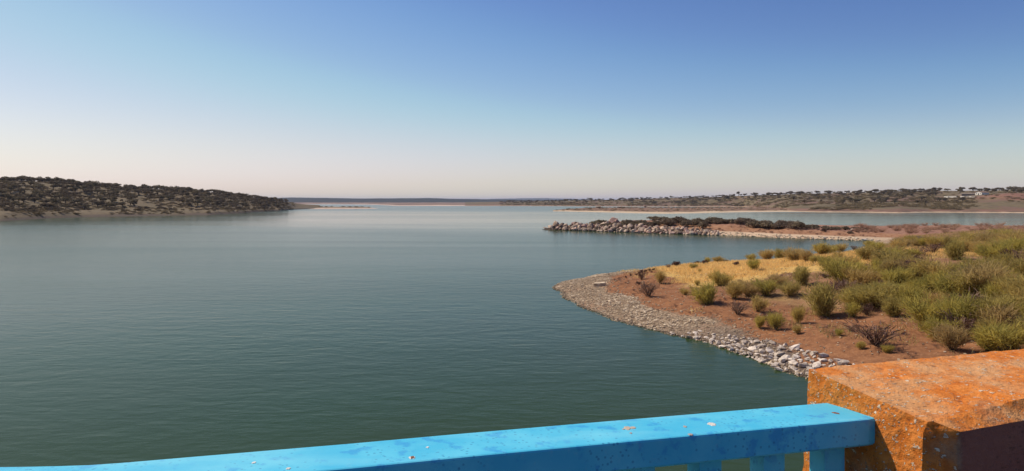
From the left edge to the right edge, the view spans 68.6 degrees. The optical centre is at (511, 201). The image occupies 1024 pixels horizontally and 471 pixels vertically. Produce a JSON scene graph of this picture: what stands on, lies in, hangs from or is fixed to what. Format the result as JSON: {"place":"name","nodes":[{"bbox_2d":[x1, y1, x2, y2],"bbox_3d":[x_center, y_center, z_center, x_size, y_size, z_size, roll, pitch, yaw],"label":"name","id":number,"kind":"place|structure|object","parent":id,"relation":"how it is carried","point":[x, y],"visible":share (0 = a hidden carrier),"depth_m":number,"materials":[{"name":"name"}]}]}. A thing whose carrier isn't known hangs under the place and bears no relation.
{"place":"outdoors","nodes":[
{"label":"outdoors","id":0,"kind":"place"},
{"bbox_2d":[0,182,319,220],"bbox_3d":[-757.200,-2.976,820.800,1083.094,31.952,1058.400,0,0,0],"label":"hill","id":1,"kind":"structure","parent":0,"point":[96,212],"depth_m":570.66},
{"bbox_2d":[0,177,294,216],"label":"hill scrub","id":2,"kind":"object","parent":1,"relation":"on","point":[43,210],"visible":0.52,"depth_m":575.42,"materials":[{"name":"plant"}]},
{"bbox_2d":[314,207,377,208],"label":"sand spit","id":3,"kind":"structure","parent":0,"point":[345,208],"depth_m":1092.76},
{"bbox_2d":[278,197,560,205],"bbox_3d":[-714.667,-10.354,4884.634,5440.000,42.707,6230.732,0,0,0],"label":"shore","id":4,"kind":"structure","parent":0,"point":[414,201],"depth_m":4505.24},
{"bbox_2d":[0,204,1023,470],"bbox_3d":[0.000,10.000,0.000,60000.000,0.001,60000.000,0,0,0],"label":"lake water","id":5,"kind":"structure","parent":0,"point":[134,338],"depth_m":56.50,"materials":[{"name":"liquid"}]},
{"bbox_2d":[0,0,1023,199],"label":"sky","id":6,"kind":"structure","parent":0,"point":[363,99],"materials":[{"name":"blue"}]},
{"bbox_2d":[509,198,580,200],"bbox_3d":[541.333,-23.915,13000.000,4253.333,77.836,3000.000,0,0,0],"label":"distant mountain","id":7,"kind":"structure","parent":0,"point":[538,199],"depth_m":12429.23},
{"bbox_2d":[553,207,799,213],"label":"lagoon spit","id":8,"kind":"structure","parent":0,"point":[661,211],"depth_m":788.89,"materials":[{"name":"sand"}]},
{"bbox_2d":[465,190,1023,212],"bbox_3d":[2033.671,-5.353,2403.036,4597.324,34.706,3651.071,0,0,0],"label":"hill","id":9,"kind":"structure","parent":0,"point":[1000,203],"depth_m":894.21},
{"bbox_2d":[499,187,1023,203],"bbox_3d":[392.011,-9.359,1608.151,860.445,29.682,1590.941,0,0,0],"label":"oak scrub","id":10,"kind":"object","parent":9,"relation":"on","point":[808,198],"visible":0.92,"depth_m":1355.06,"materials":[{"name":"green plant"}]},
{"bbox_2d":[502,190,1023,210],"bbox_3d":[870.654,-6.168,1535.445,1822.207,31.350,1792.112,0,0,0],"label":"hill scrub","id":11,"kind":"object","parent":9,"relation":"on","point":[939,204],"visible":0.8,"depth_m":924.87,"materials":[{"name":"plant"}]},
{"bbox_2d":[542,220,1023,377],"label":"peninsula ground","id":12,"kind":"structure","parent":0,"point":[853,354],"depth_m":60.87,"materials":[{"name":"soil"}]},
{"bbox_2d":[633,279,660,295],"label":"dead bush","id":13,"kind":"object","parent":12,"relation":"on","point":[649,290],"visible":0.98,"depth_m":71.67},
{"bbox_2d":[653,270,666,282],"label":"broom bush","id":14,"kind":"object","parent":12,"relation":"on","point":[660,277],"visible":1,"depth_m":81.16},
{"bbox_2d":[678,220,694,226],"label":"shrub","id":15,"kind":"object","parent":12,"relation":"on","point":[685,223],"visible":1,"depth_m":240.05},
{"bbox_2d":[687,278,719,304],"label":"broom bush","id":16,"kind":"object","parent":12,"relation":"on","point":[705,294],"visible":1,"depth_m":65.26,"materials":[{"name":"plant"}]},
{"bbox_2d":[697,221,710,227],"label":"shrub","id":17,"kind":"object","parent":12,"relation":"on","point":[702,224],"visible":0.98,"depth_m":234.51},
{"bbox_2d":[552,264,863,378],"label":"gravel","id":18,"kind":"structure","parent":12,"relation":"on","point":[599,295],"depth_m":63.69,"materials":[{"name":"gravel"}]},
{"bbox_2d":[707,267,735,286],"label":"broom bush","id":19,"kind":"object","parent":12,"relation":"on","point":[719,279],"visible":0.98,"depth_m":76.55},
{"bbox_2d":[584,226,880,241],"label":"beach stones","id":20,"kind":"object","parent":12,"relation":"on","point":[790,236],"visible":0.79,"depth_m":207.21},
{"bbox_2d":[720,275,746,299],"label":"broom bush","id":21,"kind":"object","parent":12,"relation":"on","point":[734,290],"visible":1,"depth_m":66.97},
{"bbox_2d":[723,299,751,313],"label":"dead bush","id":22,"kind":"object","parent":12,"relation":"on","point":[739,307],"visible":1,"depth_m":59.83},
{"bbox_2d":[732,278,768,296],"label":"broom bush","id":23,"kind":"object","parent":12,"relation":"on","point":[751,288],"visible":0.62,"depth_m":67.94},
{"bbox_2d":[745,220,760,227],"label":"shrub","id":24,"kind":"object","parent":12,"relation":"on","point":[750,223],"visible":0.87,"depth_m":230.73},
{"bbox_2d":[746,255,762,269],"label":"broom bush","id":25,"kind":"object","parent":12,"relation":"on","point":[753,263],"visible":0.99,"depth_m":84.39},
{"bbox_2d":[753,313,764,328],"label":"broom bush","id":26,"kind":"object","parent":12,"relation":"on","point":[760,321],"visible":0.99,"depth_m":55.02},
{"bbox_2d":[748,293,774,311],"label":"broom bush","id":27,"kind":"object","parent":12,"relation":"on","point":[759,304],"visible":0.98,"depth_m":60.95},
{"bbox_2d":[749,277,778,296],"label":"broom bush","id":28,"kind":"object","parent":12,"relation":"on","point":[768,290],"visible":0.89,"depth_m":67.74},
{"bbox_2d":[757,249,775,259],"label":"broom bush","id":29,"kind":"object","parent":12,"relation":"on","point":[769,253],"visible":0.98,"depth_m":114.44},
{"bbox_2d":[760,221,779,228],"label":"shrub","id":30,"kind":"object","parent":12,"relation":"on","point":[768,224],"visible":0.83,"depth_m":226.20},
{"bbox_2d":[764,310,789,329],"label":"broom bush","id":31,"kind":"object","parent":12,"relation":"on","point":[775,322],"visible":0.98,"depth_m":54.18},
{"bbox_2d":[766,274,791,286],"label":"broom bush","id":32,"kind":"object","parent":12,"relation":"on","point":[779,278],"visible":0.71,"depth_m":71.08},
{"bbox_2d":[773,248,784,258],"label":"broom bush","id":33,"kind":"object","parent":12,"relation":"on","point":[778,254],"visible":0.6,"depth_m":125.81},
{"bbox_2d":[771,222,787,228],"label":"shrub","id":34,"kind":"object","parent":12,"relation":"on","point":[779,225],"visible":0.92,"depth_m":223.60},
{"bbox_2d":[775,279,801,295],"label":"broom bush","id":35,"kind":"object","parent":12,"relation":"on","point":[789,290],"visible":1,"depth_m":66.52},
{"bbox_2d":[780,246,805,260],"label":"broom bush","id":36,"kind":"object","parent":12,"relation":"on","point":[790,254],"visible":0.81,"depth_m":94.96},
{"bbox_2d":[790,323,801,333],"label":"broom bush","id":37,"kind":"object","parent":12,"relation":"on","point":[797,330],"visible":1,"depth_m":52.08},
{"bbox_2d":[789,221,807,228],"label":"shrub","id":38,"kind":"object","parent":12,"relation":"on","point":[797,224],"visible":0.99,"depth_m":217.37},
{"bbox_2d":[790,304,808,323],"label":"broom bush","id":39,"kind":"object","parent":12,"relation":"on","point":[796,314],"visible":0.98,"depth_m":55.93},
{"bbox_2d":[618,245,981,313],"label":"dry grass","id":40,"kind":"structure","parent":12,"relation":"on","point":[771,264],"depth_m":88.73,"materials":[{"name":"plant"}]},
{"bbox_2d":[789,265,812,285],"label":"broom bush","id":41,"kind":"object","parent":12,"relation":"on","point":[801,274],"visible":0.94,"depth_m":70.46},
{"bbox_2d":[601,222,1008,358],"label":"dry tufts","id":42,"kind":"object","parent":12,"relation":"on","point":[792,287],"visible":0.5,"depth_m":66.18,"materials":[{"name":"plant"}]},
{"bbox_2d":[798,249,814,261],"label":"broom bush","id":43,"kind":"object","parent":12,"relation":"on","point":[805,255],"visible":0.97,"depth_m":91.06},
{"bbox_2d":[596,267,1021,359],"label":"loose stones","id":44,"kind":"object","parent":12,"relation":"on","point":[771,311],"visible":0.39,"depth_m":61.76,"materials":[{"name":"stone"}]},
{"bbox_2d":[800,275,842,318],"bbox_3d":[24.096,7.677,58.204,3.448,3.569,3.487,1,7,37],"label":"broom bush","id":45,"kind":"object","parent":12,"relation":"on","point":[822,299],"visible":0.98,"depth_m":57.85,"materials":[{"name":"plant"}]},
{"bbox_2d":[810,241,832,253],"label":"broom bush","id":46,"kind":"object","parent":12,"relation":"on","point":[823,248],"visible":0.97,"depth_m":118.07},
{"bbox_2d":[815,254,834,267],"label":"broom bush","id":47,"kind":"object","parent":12,"relation":"on","point":[823,259],"visible":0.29,"depth_m":79.72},
{"bbox_2d":[830,242,848,251],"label":"broom bush","id":48,"kind":"object","parent":12,"relation":"on","point":[842,248],"visible":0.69,"depth_m":146.31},
{"bbox_2d":[818,252,867,282],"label":"broom bush","id":49,"kind":"object","parent":12,"relation":"on","point":[836,272],"visible":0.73,"depth_m":69.17,"materials":[{"name":"plant"}]},
{"bbox_2d":[827,252,863,263],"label":"broom bush","id":50,"kind":"object","parent":12,"relation":"on","point":[850,258],"visible":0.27,"depth_m":78.04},
{"bbox_2d":[833,277,861,289],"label":"dead bush","id":51,"kind":"object","parent":12,"relation":"on","point":[841,284],"visible":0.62,"depth_m":64.76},
{"bbox_2d":[843,298,861,316],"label":"broom bush","id":52,"kind":"object","parent":12,"relation":"on","point":[851,309],"visible":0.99,"depth_m":56.56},
{"bbox_2d":[833,281,880,308],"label":"broom bush","id":53,"kind":"object","parent":12,"relation":"on","point":[844,296],"visible":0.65,"depth_m":59.03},
{"bbox_2d":[839,259,881,287],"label":"broom bush","id":54,"kind":"object","parent":12,"relation":"on","point":[864,277],"visible":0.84,"depth_m":66.15,"materials":[{"name":"plant"}]},
{"bbox_2d":[855,339,866,348],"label":"broom bush","id":55,"kind":"object","parent":12,"relation":"on","point":[860,344],"visible":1,"depth_m":46.17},
{"bbox_2d":[851,244,878,259],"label":"broom bush","id":56,"kind":"object","parent":12,"relation":"on","point":[862,252],"visible":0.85,"depth_m":84.08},
{"bbox_2d":[858,303,873,314],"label":"dead bush","id":57,"kind":"object","parent":12,"relation":"on","point":[865,310],"visible":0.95,"depth_m":57.01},
{"bbox_2d":[860,262,884,277],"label":"broom bush","id":58,"kind":"object","parent":12,"relation":"on","point":[867,267],"visible":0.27,"depth_m":68.11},
{"bbox_2d":[839,316,907,345],"bbox_3d":[22.648,8.124,46.588,4.421,1.752,4.047,5,-1,5],"label":"dead bush","id":59,"kind":"object","parent":12,"relation":"on","point":[867,334],"visible":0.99,"depth_m":46.36,"materials":[{"name":"plant"}]},
{"bbox_2d":[864,239,888,252],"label":"broom bush","id":60,"kind":"object","parent":12,"relation":"on","point":[878,244],"visible":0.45,"depth_m":94.07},
{"bbox_2d":[845,277,908,307],"bbox_3d":[28.315,7.097,58.315,4.614,2.540,4.461,0,0,7],"label":"broom bush","id":61,"kind":"object","parent":12,"relation":"on","point":[875,301],"visible":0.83,"depth_m":58.17,"materials":[{"name":"plant"}]},
{"bbox_2d":[870,258,888,267],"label":"broom bush","id":62,"kind":"object","parent":12,"relation":"on","point":[874,263],"visible":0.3,"depth_m":70.98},
{"bbox_2d":[880,344,894,352],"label":"broom bush","id":63,"kind":"object","parent":12,"relation":"on","point":[886,348],"visible":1,"depth_m":44.95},
{"bbox_2d":[879,295,902,316],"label":"broom bush","id":64,"kind":"object","parent":12,"relation":"on","point":[891,308],"visible":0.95,"depth_m":55.34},
{"bbox_2d":[877,257,905,271],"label":"broom bush","id":65,"kind":"object","parent":12,"relation":"on","point":[884,264],"visible":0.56,"depth_m":67.24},
{"bbox_2d":[875,265,915,284],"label":"broom bush","id":66,"kind":"object","parent":12,"relation":"on","point":[898,274],"visible":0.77,"depth_m":63.14,"materials":[{"name":"plant"}]},
{"bbox_2d":[866,247,925,261],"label":"broom bush","id":67,"kind":"object","parent":12,"relation":"on","point":[884,254],"visible":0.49,"depth_m":73.06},
{"bbox_2d":[881,244,911,257],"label":"broom bush","id":68,"kind":"object","parent":12,"relation":"on","point":[894,250],"visible":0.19,"depth_m":78.42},
{"bbox_2d":[888,236,906,247],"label":"broom bush","id":69,"kind":"object","parent":12,"relation":"on","point":[896,243],"visible":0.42,"depth_m":90.60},
{"bbox_2d":[892,235,910,246],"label":"broom bush","id":70,"kind":"object","parent":12,"relation":"on","point":[907,240],"visible":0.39,"depth_m":131.69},
{"bbox_2d":[783,229,1023,356],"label":"weeds","id":71,"kind":"object","parent":12,"relation":"on","point":[940,234],"visible":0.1,"depth_m":58.21,"materials":[{"name":"plant"}]},
{"bbox_2d":[888,279,929,304],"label":"broom bush","id":72,"kind":"object","parent":12,"relation":"on","point":[909,293],"visible":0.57,"depth_m":56.65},
{"bbox_2d":[899,266,925,281],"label":"broom bush","id":73,"kind":"object","parent":12,"relation":"on","point":[917,273],"visible":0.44,"depth_m":64.23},
{"bbox_2d":[904,246,925,257],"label":"broom bush","id":74,"kind":"object","parent":12,"relation":"on","point":[918,252],"visible":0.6,"depth_m":83.22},
{"bbox_2d":[904,276,929,291],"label":"broom bush","id":75,"kind":"object","parent":12,"relation":"on","point":[914,282],"visible":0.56,"depth_m":59.76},
{"bbox_2d":[905,250,942,277],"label":"broom bush","id":76,"kind":"object","parent":12,"relation":"on","point":[920,263],"visible":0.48,"depth_m":64.79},
{"bbox_2d":[916,272,938,291],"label":"broom bush","id":77,"kind":"object","parent":12,"relation":"on","point":[930,289],"visible":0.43,"depth_m":59.88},
{"bbox_2d":[895,290,963,327],"bbox_3d":[28.416,7.452,50.817,5.113,3.012,5.214,0,0,9],"label":"broom bush","id":78,"kind":"object","parent":12,"relation":"on","point":[917,309],"visible":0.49,"depth_m":50.58,"materials":[{"name":"plant"}]},
{"bbox_2d":[917,242,945,252],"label":"dead bush","id":79,"kind":"object","parent":12,"relation":"on","point":[936,248],"visible":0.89,"depth_m":89.41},
{"bbox_2d":[923,232,944,247],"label":"broom bush","id":80,"kind":"object","parent":12,"relation":"on","point":[933,240],"visible":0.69,"depth_m":99.96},
{"bbox_2d":[923,285,950,306],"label":"broom bush","id":81,"kind":"object","parent":12,"relation":"on","point":[933,296],"visible":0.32,"depth_m":55.20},
{"bbox_2d":[923,267,954,286],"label":"broom bush","id":82,"kind":"object","parent":12,"relation":"on","point":[935,274],"visible":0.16,"depth_m":59.32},
{"bbox_2d":[916,312,966,341],"bbox_3d":[27.294,7.962,47.516,2.499,2.160,2.825,0,0,-32],"label":"broom bush","id":83,"kind":"object","parent":12,"relation":"on","point":[927,325],"visible":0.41,"depth_m":47.72,"materials":[{"name":"plant"}]},
{"bbox_2d":[919,255,964,274],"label":"broom bush","id":84,"kind":"object","parent":12,"relation":"on","point":[932,268],"visible":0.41,"depth_m":62.77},
{"bbox_2d":[938,234,952,247],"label":"broom bush","id":85,"kind":"object","parent":12,"relation":"on","point":[947,238],"visible":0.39,"depth_m":100.39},
{"bbox_2d":[926,306,965,321],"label":"broom bush","id":86,"kind":"object","parent":12,"relation":"on","point":[941,315],"visible":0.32,"depth_m":49.45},
{"bbox_2d":[924,270,969,296],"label":"broom bush","id":87,"kind":"object","parent":12,"relation":"on","point":[939,285],"visible":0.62,"depth_m":55.85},
{"bbox_2d":[926,321,971,350],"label":"broom bush","id":88,"kind":"object","parent":12,"relation":"on","point":[953,338],"visible":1,"depth_m":44.31,"materials":[{"name":"plant"}]},
{"bbox_2d":[939,237,968,259],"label":"broom bush","id":89,"kind":"object","parent":12,"relation":"on","point":[954,249],"visible":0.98,"depth_m":77.61,"materials":[{"name":"plant"}]},
{"bbox_2d":[932,287,982,324],"bbox_3d":[29.197,7.011,49.264,2.996,3.197,3.118,0,0,20],"label":"broom bush","id":90,"kind":"object","parent":12,"relation":"on","point":[954,304],"visible":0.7,"depth_m":48.88,"materials":[{"name":"plant"}]},
{"bbox_2d":[944,258,970,271],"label":"broom bush","id":91,"kind":"object","parent":12,"relation":"on","point":[959,265],"visible":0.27,"depth_m":61.85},
{"bbox_2d":[935,306,981,339],"bbox_3d":[28.559,7.804,47.379,3.378,2.090,3.092,8,8,14],"label":"dead bush","id":92,"kind":"object","parent":12,"relation":"on","point":[965,326],"visible":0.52,"depth_m":47.33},
{"bbox_2d":[940,269,990,296],"bbox_3d":[33.791,6.024,55.720,3.979,2.762,3.830,0,0,-5],"label":"broom bush","id":93,"kind":"object","parent":12,"relation":"on","point":[971,290],"visible":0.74,"depth_m":54.77,"materials":[{"name":"plant"}]},
{"bbox_2d":[957,227,979,241],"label":"broom bush","id":94,"kind":"object","parent":12,"relation":"on","point":[963,233],"visible":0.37,"depth_m":115.00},
{"bbox_2d":[949,286,989,302],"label":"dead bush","id":95,"kind":"object","parent":12,"relation":"on","point":[972,295],"visible":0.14,"depth_m":52.56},
{"bbox_2d":[958,236,984,250],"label":"broom bush","id":96,"kind":"object","parent":12,"relation":"on","point":[967,243],"visible":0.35,"depth_m":90.17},
{"bbox_2d":[958,298,998,326],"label":"broom bush","id":97,"kind":"object","parent":12,"relation":"on","point":[973,308],"visible":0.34,"depth_m":48.09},
{"bbox_2d":[967,241,991,253],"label":"broom bush","id":98,"kind":"object","parent":12,"relation":"on","point":[974,247],"visible":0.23,"depth_m":87.69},
{"bbox_2d":[955,254,1009,273],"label":"broom bush","id":99,"kind":"object","parent":12,"relation":"on","point":[980,260],"visible":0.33,"depth_m":63.17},
{"bbox_2d":[943,256,1022,290],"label":"broom bush","id":100,"kind":"object","parent":12,"relation":"on","point":[978,271],"visible":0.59,"depth_m":54.86,"materials":[{"name":"plant"}]},
{"bbox_2d":[965,322,1004,351],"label":"broom bush","id":101,"kind":"object","parent":12,"relation":"on","point":[979,342],"visible":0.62,"depth_m":43.72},
{"bbox_2d":[972,228,1001,243],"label":"broom bush","id":102,"kind":"object","parent":12,"relation":"on","point":[984,236],"visible":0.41,"depth_m":106.22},
{"bbox_2d":[968,237,1014,259],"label":"broom bush","id":103,"kind":"object","parent":12,"relation":"on","point":[986,250],"visible":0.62,"depth_m":73.51,"materials":[{"name":"plant"}]},
{"bbox_2d":[971,315,1011,336],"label":"broom bush","id":104,"kind":"object","parent":12,"relation":"on","point":[986,321],"visible":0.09,"depth_m":45.38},
{"bbox_2d":[978,279,1007,299],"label":"broom bush","id":105,"kind":"object","parent":12,"relation":"on","point":[988,290],"visible":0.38,"depth_m":51.75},
{"bbox_2d":[967,302,1022,329],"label":"broom bush","id":106,"kind":"object","parent":12,"relation":"on","point":[1000,314],"visible":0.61,"depth_m":46.66,"materials":[{"name":"plant"}]},
{"bbox_2d":[968,290,1023,310],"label":"broom bush","id":107,"kind":"object","parent":12,"relation":"on","point":[1004,299],"visible":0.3,"depth_m":48.03,"materials":[{"name":"plant"}]},
{"bbox_2d":[970,315,1023,350],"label":"broom bush","id":108,"kind":"object","parent":12,"relation":"on","point":[1007,339],"visible":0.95,"depth_m":42.66,"materials":[{"name":"plant"}]},
{"bbox_2d":[986,224,1016,235],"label":"broom bush","id":109,"kind":"object","parent":12,"relation":"on","point":[997,231],"visible":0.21,"depth_m":112.78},
{"bbox_2d":[985,252,1019,266],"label":"broom bush","id":110,"kind":"object","parent":12,"relation":"on","point":[1008,257],"visible":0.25,"depth_m":66.90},
{"bbox_2d":[986,268,1022,293],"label":"broom bush","id":111,"kind":"object","parent":12,"relation":"on","point":[997,279],"visible":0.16,"depth_m":52.28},
{"bbox_2d":[992,280,1023,304],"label":"broom bush","id":112,"kind":"object","parent":12,"relation":"on","point":[1019,291],"visible":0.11,"depth_m":48.86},
{"bbox_2d":[993,268,1023,296],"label":"broom bush","id":113,"kind":"object","parent":12,"relation":"on","point":[1018,282],"visible":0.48,"depth_m":50.21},
{"bbox_2d":[997,244,1023,259],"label":"dead bush","id":114,"kind":"object","parent":12,"relation":"on","point":[1007,250],"visible":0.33,"depth_m":68.95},
{"bbox_2d":[998,234,1023,253],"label":"broom bush","id":115,"kind":"object","parent":12,"relation":"on","point":[1017,244],"visible":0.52,"depth_m":74.83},
{"bbox_2d":[999,254,1023,276],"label":"broom bush","id":116,"kind":"object","parent":12,"relation":"on","point":[1018,262],"visible":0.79,"depth_m":57.59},
{"bbox_2d":[1004,301,1023,315],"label":"broom bush","id":117,"kind":"object","parent":12,"relation":"on","point":[1021,309],"visible":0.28,"depth_m":46.79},
{"bbox_2d":[1009,314,1023,332],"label":"broom bush","id":118,"kind":"object","parent":12,"relation":"on","point":[1017,320],"visible":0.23,"depth_m":44.77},
{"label":"pavement kerb","id":119,"kind":"structure","parent":0,"visible":0},
{"bbox_2d":[0,403,874,470],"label":"blue railing","id":120,"kind":"object","parent":119,"relation":"on","point":[824,435],"visible":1,"depth_m":1.33,"materials":[{"name":"metal"}]},
{"bbox_2d":[803,349,1023,470],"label":"concrete parapet","id":121,"kind":"structure","parent":119,"relation":"on","point":[963,412],"depth_m":1.45,"materials":[{"name":"concrete"}]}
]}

